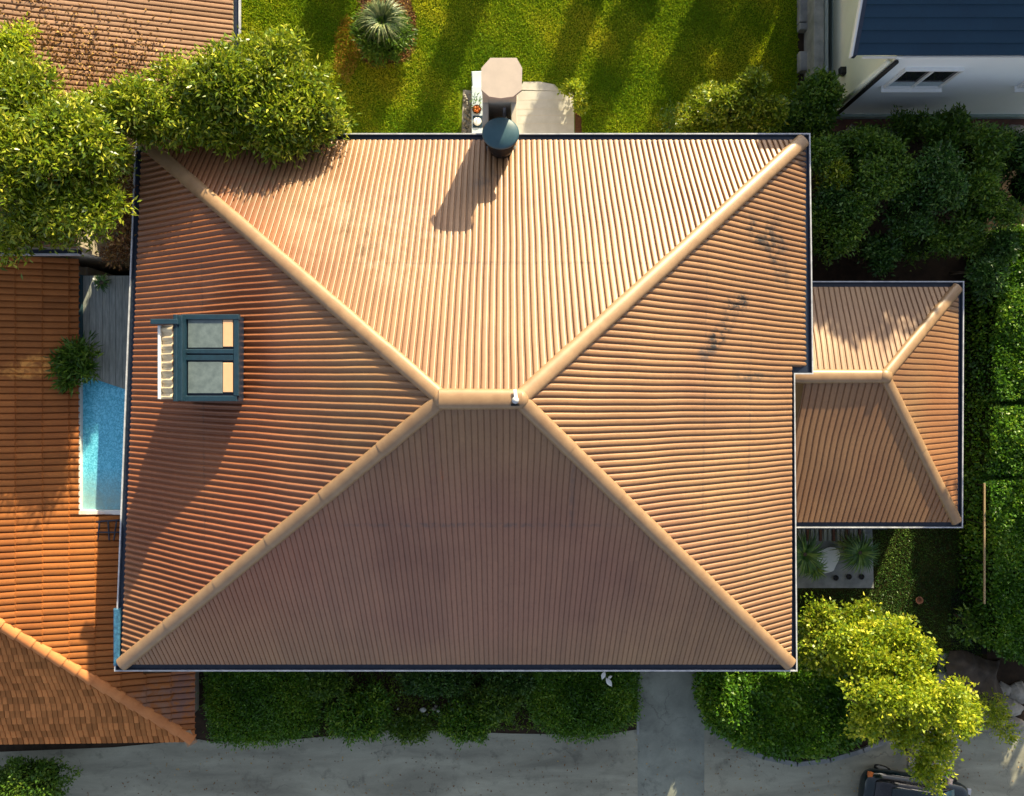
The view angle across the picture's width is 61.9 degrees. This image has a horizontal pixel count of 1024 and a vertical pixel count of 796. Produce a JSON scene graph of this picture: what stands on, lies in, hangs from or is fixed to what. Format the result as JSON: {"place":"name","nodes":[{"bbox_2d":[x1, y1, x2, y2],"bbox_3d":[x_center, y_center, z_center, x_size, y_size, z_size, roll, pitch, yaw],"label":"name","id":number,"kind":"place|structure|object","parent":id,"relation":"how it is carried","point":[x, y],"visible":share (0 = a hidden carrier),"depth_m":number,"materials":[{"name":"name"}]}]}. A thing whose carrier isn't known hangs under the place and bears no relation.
{"place":"outdoors","nodes":[
{"label":"outdoors","id":0,"kind":"place"},
{"bbox_2d":[0,653,1023,795],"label":"road","id":1,"kind":"structure","parent":0,"point":[115,768],"depth_m":35.50,"materials":[{"name":"grey asphalt"}]},
{"bbox_2d":[0,754,82,795],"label":"bush","id":2,"kind":"object","parent":1,"relation":"on","point":[35,777],"visible":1,"depth_m":33.78,"materials":[{"name":"green plant"}]},
{"bbox_2d":[87,739,1022,795],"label":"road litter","id":3,"kind":"object","parent":1,"relation":"on","point":[529,772],"visible":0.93,"depth_m":35.47,"materials":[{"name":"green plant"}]},
{"bbox_2d":[812,608,989,795],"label":"yellow tree","id":4,"kind":"object","parent":1,"relation":"on","point":[924,704],"visible":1,"depth_m":30.62,"materials":[{"name":"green plant"}]},
{"bbox_2d":[908,749,918,767],"bbox_3d":[16.685,14.962,35.465,0.375,0.110,0.882,20,90,0],"label":"flat stone","id":5,"kind":"object","parent":1,"relation":"on","point":[911,760],"visible":0.23,"depth_m":35.41,"materials":[{"name":"grey stone"}]},
{"bbox_2d":[858,764,971,795],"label":"parked car","id":6,"kind":"object","parent":1,"relation":"on","point":[880,780],"visible":0.84,"depth_m":34.55,"materials":[{"name":"black paint"}]},
{"bbox_2d":[980,722,992,731],"bbox_3d":[19.796,13.660,35.377,0.677,0.227,0.416,0,90,0],"label":"rock","id":7,"kind":"object","parent":1,"relation":"on","point":[989,729],"visible":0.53,"depth_m":35.31,"materials":[{"name":"stone"}]},
{"bbox_2d":[970,688,1023,749],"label":"dry shrub","id":8,"kind":"object","parent":1,"relation":"on","point":[992,714],"visible":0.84,"depth_m":34.39,"materials":[{"name":"green plant"}]},
{"bbox_2d":[0,132,1023,760],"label":"ground","id":9,"kind":"structure","parent":0,"point":[846,268],"depth_m":35.51,"materials":[{"name":"soil"}]},
{"bbox_2d":[0,11,42,64],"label":"yellowing shrub","id":10,"kind":"object","parent":9,"relation":"on","point":[12,34],"visible":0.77,"depth_m":27.84,"materials":[{"name":"yellow plant"}]},
{"bbox_2d":[0,19,141,279],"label":"leafy tree","id":11,"kind":"object","parent":9,"relation":"on","point":[38,143],"visible":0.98,"depth_m":27.11,"materials":[{"name":"green plant"}]},
{"bbox_2d":[42,330,103,396],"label":"feathery bush","id":12,"kind":"object","parent":9,"relation":"on","point":[72,361],"visible":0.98,"depth_m":30.96,"materials":[{"name":"green plant"}]},
{"bbox_2d":[0,256,198,746],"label":"terracotta house","id":13,"kind":"structure","parent":9,"relation":"on","point":[62,681],"depth_m":31.38,"materials":[{"name":"tile"}]},
{"bbox_2d":[92,519,119,539],"bbox_3d":[-14.912,4.889,32.160,2.025,0.879,1.135,0,90,0],"label":"railing","id":14,"kind":"object","parent":13,"relation":"on","point":[109,531],"visible":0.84,"depth_m":31.73,"materials":[{"name":"black metal"}]},
{"bbox_2d":[48,65,181,183],"bbox_3d":[-13.194,-9.130,31.094,4.638,8.830,3.445,-41,90,0],"label":"leafy tree","id":15,"kind":"object","parent":9,"relation":"on","point":[135,101],"visible":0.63,"depth_m":27.70,"materials":[{"name":"green plant"}]},
{"bbox_2d":[94,164,138,270],"bbox_3d":[-13.817,-6.494,32.479,1.789,6.050,3.945,18,90,0],"label":"dry tree","id":16,"kind":"object","parent":9,"relation":"on","point":[114,242],"visible":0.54,"depth_m":30.34,"materials":[{"name":"brown plant"}]},
{"bbox_2d":[0,0,240,271],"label":"tan roof house","id":17,"kind":"structure","parent":9,"relation":"on","point":[202,21],"depth_m":29.80,"materials":[{"name":"tile"}]},
{"bbox_2d":[0,0,202,153],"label":"fallen leaves","id":18,"kind":"object","parent":17,"relation":"on","point":[70,58],"visible":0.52,"depth_m":29.39,"materials":[{"name":"brown plant"}]},
{"bbox_2d":[197,671,326,750],"bbox_3d":[-10.129,12.343,34.836,5.418,1.585,4.296,0,90,0],"label":"hedge","id":19,"kind":"object","parent":9,"relation":"on","point":[247,707],"visible":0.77,"depth_m":34.51,"materials":[{"name":"green plant"}]},
{"bbox_2d":[300,671,353,704],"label":"bush","id":20,"kind":"object","parent":9,"relation":"on","point":[325,685],"visible":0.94,"depth_m":34.34,"materials":[{"name":"green plant"}]},
{"bbox_2d":[320,679,400,750],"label":"bush","id":21,"kind":"object","parent":9,"relation":"on","point":[363,714],"visible":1,"depth_m":34.37,"materials":[{"name":"green plant"}]},
{"bbox_2d":[381,710,438,749],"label":"bush","id":22,"kind":"object","parent":9,"relation":"on","point":[407,727],"visible":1,"depth_m":34.74,"materials":[{"name":"green plant"}]},
{"bbox_2d":[315,671,534,740],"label":"weeds","id":23,"kind":"object","parent":9,"relation":"on","point":[446,705],"visible":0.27,"depth_m":35.44,"materials":[{"name":"green plant"}]},
{"bbox_2d":[394,671,484,703],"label":"bush","id":24,"kind":"object","parent":9,"relation":"on","point":[433,684],"visible":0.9,"depth_m":34.45,"materials":[{"name":"green plant"}]},
{"bbox_2d":[428,696,506,750],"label":"bush","id":25,"kind":"object","parent":9,"relation":"on","point":[460,721],"visible":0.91,"depth_m":34.29,"materials":[{"name":"green plant"}]},
{"bbox_2d":[463,679,525,730],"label":"bush","id":26,"kind":"object","parent":9,"relation":"on","point":[491,705],"visible":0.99,"depth_m":34.17,"materials":[{"name":"green plant"}]},
{"bbox_2d":[479,671,537,697],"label":"bush","id":27,"kind":"object","parent":9,"relation":"on","point":[515,682],"visible":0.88,"depth_m":34.33,"materials":[{"name":"green plant"}]},
{"bbox_2d":[113,58,963,670],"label":"hip roof house","id":28,"kind":"structure","parent":9,"relation":"on","point":[499,394],"depth_m":28.58,"materials":[{"name":"tile"}]},
{"bbox_2d":[518,671,645,744],"bbox_3d":[2.835,12.173,34.753,5.321,1.706,3.997,0,90,0],"label":"hedge","id":29,"kind":"object","parent":9,"relation":"on","point":[587,705],"visible":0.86,"depth_m":34.40,"materials":[{"name":"green plant"}]},
{"bbox_2d":[601,671,611,685],"bbox_3d":[3.814,11.184,34.725,0.607,1.550,0.395,32,90,0],"label":"garden ornament","id":30,"kind":"object","parent":9,"relation":"on","point":[608,680],"visible":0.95,"depth_m":33.97,"materials":[{"name":"metal"}]},
{"bbox_2d":[691,608,889,766],"bbox_3d":[11.442,11.778,34.655,8.259,2.098,6.478,0,90,0],"label":"hedge","id":31,"kind":"object","parent":9,"relation":"on","point":[796,716],"visible":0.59,"depth_m":34.20,"materials":[{"name":"green plant"}]},
{"bbox_2d":[702,716,889,766],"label":"kerb","id":32,"kind":"structure","parent":9,"relation":"on","point":[864,749],"depth_m":35.37,"materials":[{"name":"concrete"}]},
{"bbox_2d":[798,0,828,88],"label":"soil strip","id":33,"kind":"object","parent":9,"relation":"on","point":[801,42],"visible":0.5,"depth_m":35.50,"materials":[{"name":"brown soil"}]},
{"bbox_2d":[804,0,823,78],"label":"path","id":34,"kind":"structure","parent":9,"relation":"on","point":[814,40],"depth_m":34.31,"materials":[{"name":"concrete"}]},
{"bbox_2d":[824,0,827,65],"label":"wall","id":35,"kind":"structure","parent":9,"relation":"on","point":[826,32],"depth_m":34.60,"materials":[{"name":"grey concrete"}]},
{"bbox_2d":[811,153,854,195],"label":"garden shrub","id":36,"kind":"object","parent":9,"relation":"on","point":[836,172],"visible":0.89,"depth_m":31.32,"materials":[{"name":"green plant"}]},
{"bbox_2d":[811,178,863,223],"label":"garden shrub","id":37,"kind":"object","parent":9,"relation":"on","point":[828,195],"visible":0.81,"depth_m":31.46,"materials":[{"name":"green plant"}]},
{"bbox_2d":[811,200,868,269],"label":"garden shrub","id":38,"kind":"object","parent":9,"relation":"on","point":[832,236],"visible":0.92,"depth_m":31.82,"materials":[{"name":"green plant"}]},
{"bbox_2d":[810,124,900,180],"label":"garden shrub","id":39,"kind":"object","parent":9,"relation":"on","point":[854,144],"visible":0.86,"depth_m":31.40,"materials":[{"name":"green plant"}]},
{"bbox_2d":[822,132,924,235],"bbox_3d":[13.281,-7.979,33.040,3.863,4.935,2.858,-43,90,0],"label":"garden shrub","id":40,"kind":"object","parent":9,"relation":"on","point":[875,177],"visible":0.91,"depth_m":31.11,"materials":[{"name":"green plant"}]},
{"bbox_2d":[851,119,895,135],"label":"garden shrub","id":41,"kind":"object","parent":9,"relation":"on","point":[877,126],"visible":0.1,"depth_m":33.50,"materials":[{"name":"green plant"}]},
{"bbox_2d":[854,226,907,279],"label":"garden shrub","id":42,"kind":"object","parent":9,"relation":"on","point":[882,252],"visible":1,"depth_m":32.85,"materials":[{"name":"green plant"}]},
{"bbox_2d":[885,104,930,148],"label":"garden shrub","id":43,"kind":"object","parent":9,"relation":"on","point":[905,125],"visible":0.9,"depth_m":33.30,"materials":[{"name":"green plant"}]},
{"bbox_2d":[878,139,973,240],"bbox_3d":[15.281,-7.577,32.812,3.119,5.390,2.985,-42,90,0],"label":"garden shrub","id":44,"kind":"object","parent":9,"relation":"on","point":[942,183],"visible":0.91,"depth_m":31.21,"materials":[{"name":"green plant"}]},
{"bbox_2d":[829,0,1023,131],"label":"gabled house","id":45,"kind":"structure","parent":9,"relation":"on","point":[932,55],"depth_m":30.18,"materials":[{"name":"paint"}]},
{"bbox_2d":[880,68,964,92],"bbox_3d":[14.960,-11.569,31.104,2.268,1.839,0.240,0,90,0],"label":"window","id":46,"kind":"structure","parent":45,"relation":"in","point":[909,80],"depth_m":31.29,"materials":[{"name":"white glass"}]},
{"bbox_2d":[1014,82,1023,92],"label":"window","id":47,"kind":"structure","parent":45,"relation":"in","point":[1019,88],"depth_m":31.95,"materials":[{"name":"grey glass"}]},
{"bbox_2d":[883,210,991,270],"bbox_3d":[16.295,-6.068,33.461,3.884,4.098,2.255,0,90,0],"label":"garden shrub","id":48,"kind":"object","parent":9,"relation":"on","point":[958,236],"visible":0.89,"depth_m":32.32,"materials":[{"name":"green plant"}]},
{"bbox_2d":[918,102,971,143],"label":"garden shrub","id":49,"kind":"object","parent":9,"relation":"on","point":[955,112],"visible":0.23,"depth_m":33.05,"materials":[{"name":"green plant"}]},
{"bbox_2d":[915,111,1018,189],"bbox_3d":[16.785,-9.432,33.103,3.561,4.812,2.857,40,90,0],"label":"garden shrub","id":50,"kind":"object","parent":9,"relation":"on","point":[993,143],"visible":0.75,"depth_m":31.48,"materials":[{"name":"green plant"}]},
{"bbox_2d":[945,650,1002,705],"bbox_3d":[19.180,11.675,35.175,2.386,0.668,2.435,0,90,0],"label":"rock","id":51,"kind":"object","parent":9,"relation":"on","point":[977,669],"visible":0.68,"depth_m":35.04,"materials":[{"name":"grey stone"}]},
{"bbox_2d":[934,160,1023,229],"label":"garden shrub","id":52,"kind":"object","parent":9,"relation":"on","point":[988,196],"visible":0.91,"depth_m":31.21,"materials":[{"name":"green plant"}]},
{"bbox_2d":[949,224,1021,305],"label":"garden shrub","id":53,"kind":"object","parent":9,"relation":"on","point":[986,268],"visible":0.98,"depth_m":32.18,"materials":[{"name":"green plant"}]},
{"bbox_2d":[957,468,1023,666],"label":"hedge","id":54,"kind":"object","parent":9,"relation":"on","point":[1002,609],"visible":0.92,"depth_m":33.52,"materials":[{"name":"green plant"}]},
{"bbox_2d":[962,222,1023,407],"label":"hedge","id":55,"kind":"object","parent":9,"relation":"on","point":[994,353],"visible":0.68,"depth_m":33.51,"materials":[{"name":"green plant"}]},
{"bbox_2d":[963,398,1023,480],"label":"hedge","id":56,"kind":"object","parent":9,"relation":"on","point":[993,443],"visible":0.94,"depth_m":33.54,"materials":[{"name":"green plant"}]},
{"bbox_2d":[985,714,1006,730],"bbox_3d":[20.134,13.395,35.336,0.982,0.340,0.619,-20,90,0],"label":"rock","id":57,"kind":"object","parent":9,"relation":"on","point":[997,721],"visible":0.2,"depth_m":35.26,"materials":[{"name":"stone"}]},
{"bbox_2d":[999,681,1011,695],"bbox_3d":[20.479,12.155,35.357,0.792,0.283,0.546,27,90,0],"label":"rock","id":58,"kind":"object","parent":9,"relation":"on","point":[1006,688],"visible":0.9,"depth_m":35.27,"materials":[{"name":"stone"}]},
{"bbox_2d":[997,122,1023,212],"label":"garden shrub","id":59,"kind":"object","parent":9,"relation":"on","point":[1016,184],"visible":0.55,"depth_m":32.13,"materials":[{"name":"green plant"}]},
{"bbox_2d":[999,696,1023,716],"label":"rock","id":60,"kind":"object","parent":9,"relation":"on","point":[1017,708],"visible":0.63,"depth_m":35.17,"materials":[{"name":"stone"}]},
{"bbox_2d":[1003,124,1023,134],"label":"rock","id":61,"kind":"object","parent":9,"relation":"on","point":[1018,127],"visible":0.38,"depth_m":35.15,"materials":[{"name":"stone"}]},
{"bbox_2d":[1007,680,1023,704],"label":"rock","id":62,"kind":"object","parent":9,"relation":"on","point":[1017,694],"visible":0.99,"depth_m":35.22,"materials":[{"name":"stone"}]},
{"bbox_2d":[1008,717,1023,730],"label":"rock","id":63,"kind":"object","parent":9,"relation":"on","point":[1021,724],"visible":0.74,"depth_m":35.28,"materials":[{"name":"stone"}]},
{"bbox_3d":[-14.791,-0.127,33.935,2.882,3.330,8.947,0,90,0],"label":"terrace","id":64,"kind":"object","parent":9,"relation":"on","visible":0},
{"bbox_2d":[79,378,124,514],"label":"swimming pool","id":65,"kind":"structure","parent":64,"relation":"on","point":[101,416],"depth_m":32.05,"materials":[{"name":"blue liquid"}]},
{"bbox_2d":[79,275,129,388],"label":"deck","id":66,"kind":"structure","parent":64,"relation":"on","point":[103,315],"depth_m":31.95,"materials":[{"name":"grey wood"}]},
{"bbox_2d":[93,274,110,293],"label":"potted plant","id":67,"kind":"object","parent":66,"relation":"on","point":[102,282],"visible":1,"depth_m":31.68,"materials":[{"name":"green plant"}]},
{"bbox_2d":[239,0,800,132],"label":"lawn","id":68,"kind":"structure","parent":0,"point":[461,89],"depth_m":35.50,"materials":[{"name":"green plant"}]},
{"bbox_2d":[128,23,360,169],"bbox_3d":[-8.992,-10.389,31.382,7.837,8.263,5.216,9,90,0],"label":"leafy tree","id":69,"kind":"object","parent":68,"relation":"on","point":[216,90],"visible":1,"depth_m":28.40,"materials":[{"name":"green plant"}]},
{"bbox_2d":[333,14,359,84],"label":"dry grass","id":70,"kind":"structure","parent":68,"relation":"on","point":[346,43],"depth_m":35.43,"materials":[{"name":"green plant"}]},
{"bbox_2d":[353,0,420,69],"bbox_3d":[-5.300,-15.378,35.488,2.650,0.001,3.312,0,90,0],"label":"mulch bed","id":71,"kind":"object","parent":68,"relation":"on","point":[404,9],"visible":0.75,"depth_m":35.49,"materials":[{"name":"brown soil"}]},
{"bbox_2d":[348,5,416,69],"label":"round shrub","id":72,"kind":"object","parent":71,"relation":"on","point":[377,50],"visible":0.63,"depth_m":34.35,"materials":[{"name":"green plant"}]},
{"bbox_2d":[356,0,413,45],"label":"spiky shrub","id":73,"kind":"object","parent":71,"relation":"on","point":[386,10],"visible":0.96,"depth_m":33.84,"materials":[{"name":"green plant"}]},
{"bbox_2d":[462,90,471,132],"bbox_3d":[-1.845,-10.777,35.505,0.520,0.050,4.071,2,90,0],"label":"stone border","id":74,"kind":"object","parent":68,"relation":"on","point":[469,97],"visible":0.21,"depth_m":35.48,"materials":[{"name":"grey stone"}]},
{"bbox_2d":[471,71,480,85],"bbox_3d":[-1.349,-13.014,35.330,0.600,0.340,0.930,-3,90,0],"label":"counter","id":75,"kind":"object","parent":68,"relation":"on","point":[476,78],"visible":0.3,"depth_m":35.16,"materials":[{"name":"white paint"}]},
{"bbox_2d":[472,86,482,132],"bbox_3d":[-1.395,-10.588,35.000,0.484,1.000,4.106,0,90,0],"label":"outdoor counter","id":76,"kind":"object","parent":68,"relation":"on","point":[477,127],"visible":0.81,"depth_m":34.60,"materials":[{"name":"white paint"}]},
{"bbox_2d":[469,93,481,113],"bbox_3d":[-1.432,-11.960,34.424,0.649,0.579,0.859,-31,90,0],"label":"fruit basket","id":77,"kind":"object","parent":76,"relation":"on","point":[476,109],"visible":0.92,"depth_m":34.48,"materials":[{"name":"orange plastic"}]},
{"bbox_2d":[522,82,558,90],"bbox_3d":[1.146,-12.947,35.480,1.725,0.080,0.378,0,90,0],"label":"patio step","id":78,"kind":"object","parent":68,"relation":"on","point":[536,86],"visible":0.77,"depth_m":35.44,"materials":[{"name":"beige concrete"}]},
{"bbox_2d":[517,91,573,132],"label":"patio","id":79,"kind":"structure","parent":68,"relation":"on","point":[545,112],"depth_m":35.45,"materials":[{"name":"beige concrete"}]},
{"bbox_2d":[556,77,590,116],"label":"shrub","id":80,"kind":"object","parent":68,"relation":"on","point":[574,88],"visible":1,"depth_m":34.77,"materials":[{"name":"green plant"}]},
{"bbox_2d":[575,110,581,132],"bbox_3d":[2.780,-10.409,35.485,0.308,0.001,3.312,0,90,0],"label":"earth border","id":81,"kind":"object","parent":68,"relation":"on","point":[578,123],"depth_m":35.48,"materials":[{"name":"brown soil"}]},
{"bbox_2d":[655,96,678,132],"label":"wispy plant","id":82,"kind":"object","parent":68,"relation":"on","point":[668,115],"visible":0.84,"depth_m":34.53,"materials":[{"name":"green plant"}]},
{"bbox_2d":[673,77,722,132],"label":"bush","id":83,"kind":"object","parent":68,"relation":"on","point":[690,114],"visible":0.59,"depth_m":33.02,"materials":[{"name":"green plant"}]},
{"bbox_2d":[701,64,789,132],"bbox_3d":[8.839,-11.177,33.308,3.609,4.407,2.785,0,90,0],"label":"bush","id":84,"kind":"object","parent":68,"relation":"on","point":[745,100],"visible":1,"depth_m":31.88,"materials":[{"name":"green plant"}]},
{"bbox_2d":[748,95,809,132],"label":"bush","id":85,"kind":"object","parent":68,"relation":"on","point":[791,119],"visible":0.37,"depth_m":32.73,"materials":[{"name":"green plant"}]},
{"bbox_2d":[797,0,806,24],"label":"concrete block","id":86,"kind":"structure","parent":68,"relation":"on","point":[801,11],"depth_m":35.10,"materials":[{"name":"grey concrete"}]},
{"bbox_2d":[797,51,806,73],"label":"concrete block","id":87,"kind":"structure","parent":68,"relation":"on","point":[801,62],"depth_m":35.10,"materials":[{"name":"grey concrete"}]},
{"bbox_2d":[797,23,806,32],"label":"concrete block","id":88,"kind":"structure","parent":68,"relation":"on","point":[801,27],"depth_m":35.12,"materials":[{"name":"grey concrete"}]},
{"bbox_2d":[790,64,853,141],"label":"bush","id":89,"kind":"object","parent":68,"relation":"on","point":[820,94],"visible":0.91,"depth_m":32.40,"materials":[{"name":"green plant"}]},
{"bbox_2d":[638,671,703,795],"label":"driveway","id":90,"kind":"structure","parent":0,"point":[670,722],"depth_m":35.49,"materials":[{"name":"grey concrete"}]},
{"bbox_2d":[637,680,638,734],"bbox_3d":[5.230,11.952,35.450,0.100,0.100,4.023,0,90,0],"label":"driveway edge","id":91,"kind":"object","parent":90,"relation":"on","point":[638,715],"visible":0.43,"depth_m":35.40,"materials":[{"name":"concrete"}]},
{"bbox_2d":[797,528,986,679],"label":"shaded lawn","id":92,"kind":"structure","parent":0,"point":[893,568],"depth_m":35.50,"materials":[{"name":"green plant"}]},
{"bbox_2d":[796,529,873,587],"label":"side patio","id":93,"kind":"structure","parent":92,"relation":"on","point":[842,581],"depth_m":35.45,"materials":[{"name":"concrete"}]},
{"bbox_2d":[796,529,826,578],"bbox_3d":[11.717,6.221,34.681,1.990,1.639,2.089,0,90,0],"label":"palm","id":94,"kind":"object","parent":93,"relation":"on","point":[808,554],"visible":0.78,"depth_m":34.04,"materials":[{"name":"green plant"}]},
{"bbox_2d":[803,558,827,582],"bbox_3d":[12.302,6.943,35.006,1.272,0.988,1.308,0,90,0],"label":"palm","id":95,"kind":"object","parent":93,"relation":"on","point":[820,573],"visible":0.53,"depth_m":34.63,"materials":[{"name":"green plant"}]},
{"bbox_2d":[819,547,839,572],"bbox_3d":[13.162,6.709,35.415,0.989,0.070,0.989,-18,90,0],"label":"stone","id":96,"kind":"object","parent":93,"relation":"on","point":[830,557],"visible":0.55,"depth_m":35.38,"materials":[{"name":"grey stone"}]},
{"bbox_2d":[796,529,866,540],"bbox_3d":[13.070,5.497,35.210,3.073,0.580,0.723,0,90,0],"label":"timber rack","id":97,"kind":"object","parent":93,"relation":"on","point":[825,534],"visible":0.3,"depth_m":34.92,"materials":[{"name":"wood"}]},
{"bbox_2d":[830,530,861,559],"bbox_3d":[13.592,5.959,34.895,1.420,1.209,1.437,0,90,0],"label":"palm","id":98,"kind":"object","parent":93,"relation":"on","point":[843,541],"visible":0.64,"depth_m":34.48,"materials":[{"name":"green plant"}]},
{"bbox_2d":[833,529,880,573],"bbox_3d":[13.973,6.239,34.695,1.902,1.610,1.973,0,90,0],"label":"palm","id":99,"kind":"object","parent":93,"relation":"on","point":[862,553],"visible":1,"depth_m":34.08,"materials":[{"name":"green plant"}]},
{"bbox_2d":[788,591,887,683],"bbox_3d":[12.322,9.232,33.456,4.042,4.109,3.624,0,90,0],"label":"leafy tree","id":100,"kind":"object","parent":92,"relation":"on","point":[816,626],"visible":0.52,"depth_m":32.36,"materials":[{"name":"green plant"}]},
{"bbox_2d":[915,597,923,603],"bbox_3d":[16.874,8.378,35.410,0.320,0.180,0.312,0,90,0],"label":"flower pot","id":101,"kind":"object","parent":92,"relation":"on","point":[918,601],"visible":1,"depth_m":35.38,"materials":[{"name":"ceramic"}]},
{"bbox_2d":[951,589,986,653],"bbox_3d":[19.009,9.286,35.486,1.490,0.001,2.721,0,90,0],"label":"dark bed","id":102,"kind":"object","parent":92,"relation":"on","point":[984,650],"visible":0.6,"depth_m":35.49,"materials":[{"name":"black soil"}]},
{"bbox_2d":[940,603,990,646],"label":"garden shrub","id":103,"kind":"object","parent":102,"relation":"on","point":[975,626],"visible":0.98,"depth_m":34.27,"materials":[{"name":"green plant"}]},
{"bbox_2d":[956,481,985,603],"bbox_3d":[18.499,5.700,34.440,0.050,2.120,4.720,0,90,0],"label":"fence","id":104,"kind":"object","parent":92,"relation":"on","point":[984,543],"visible":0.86,"depth_m":33.38,"materials":[{"name":"brown wood"}]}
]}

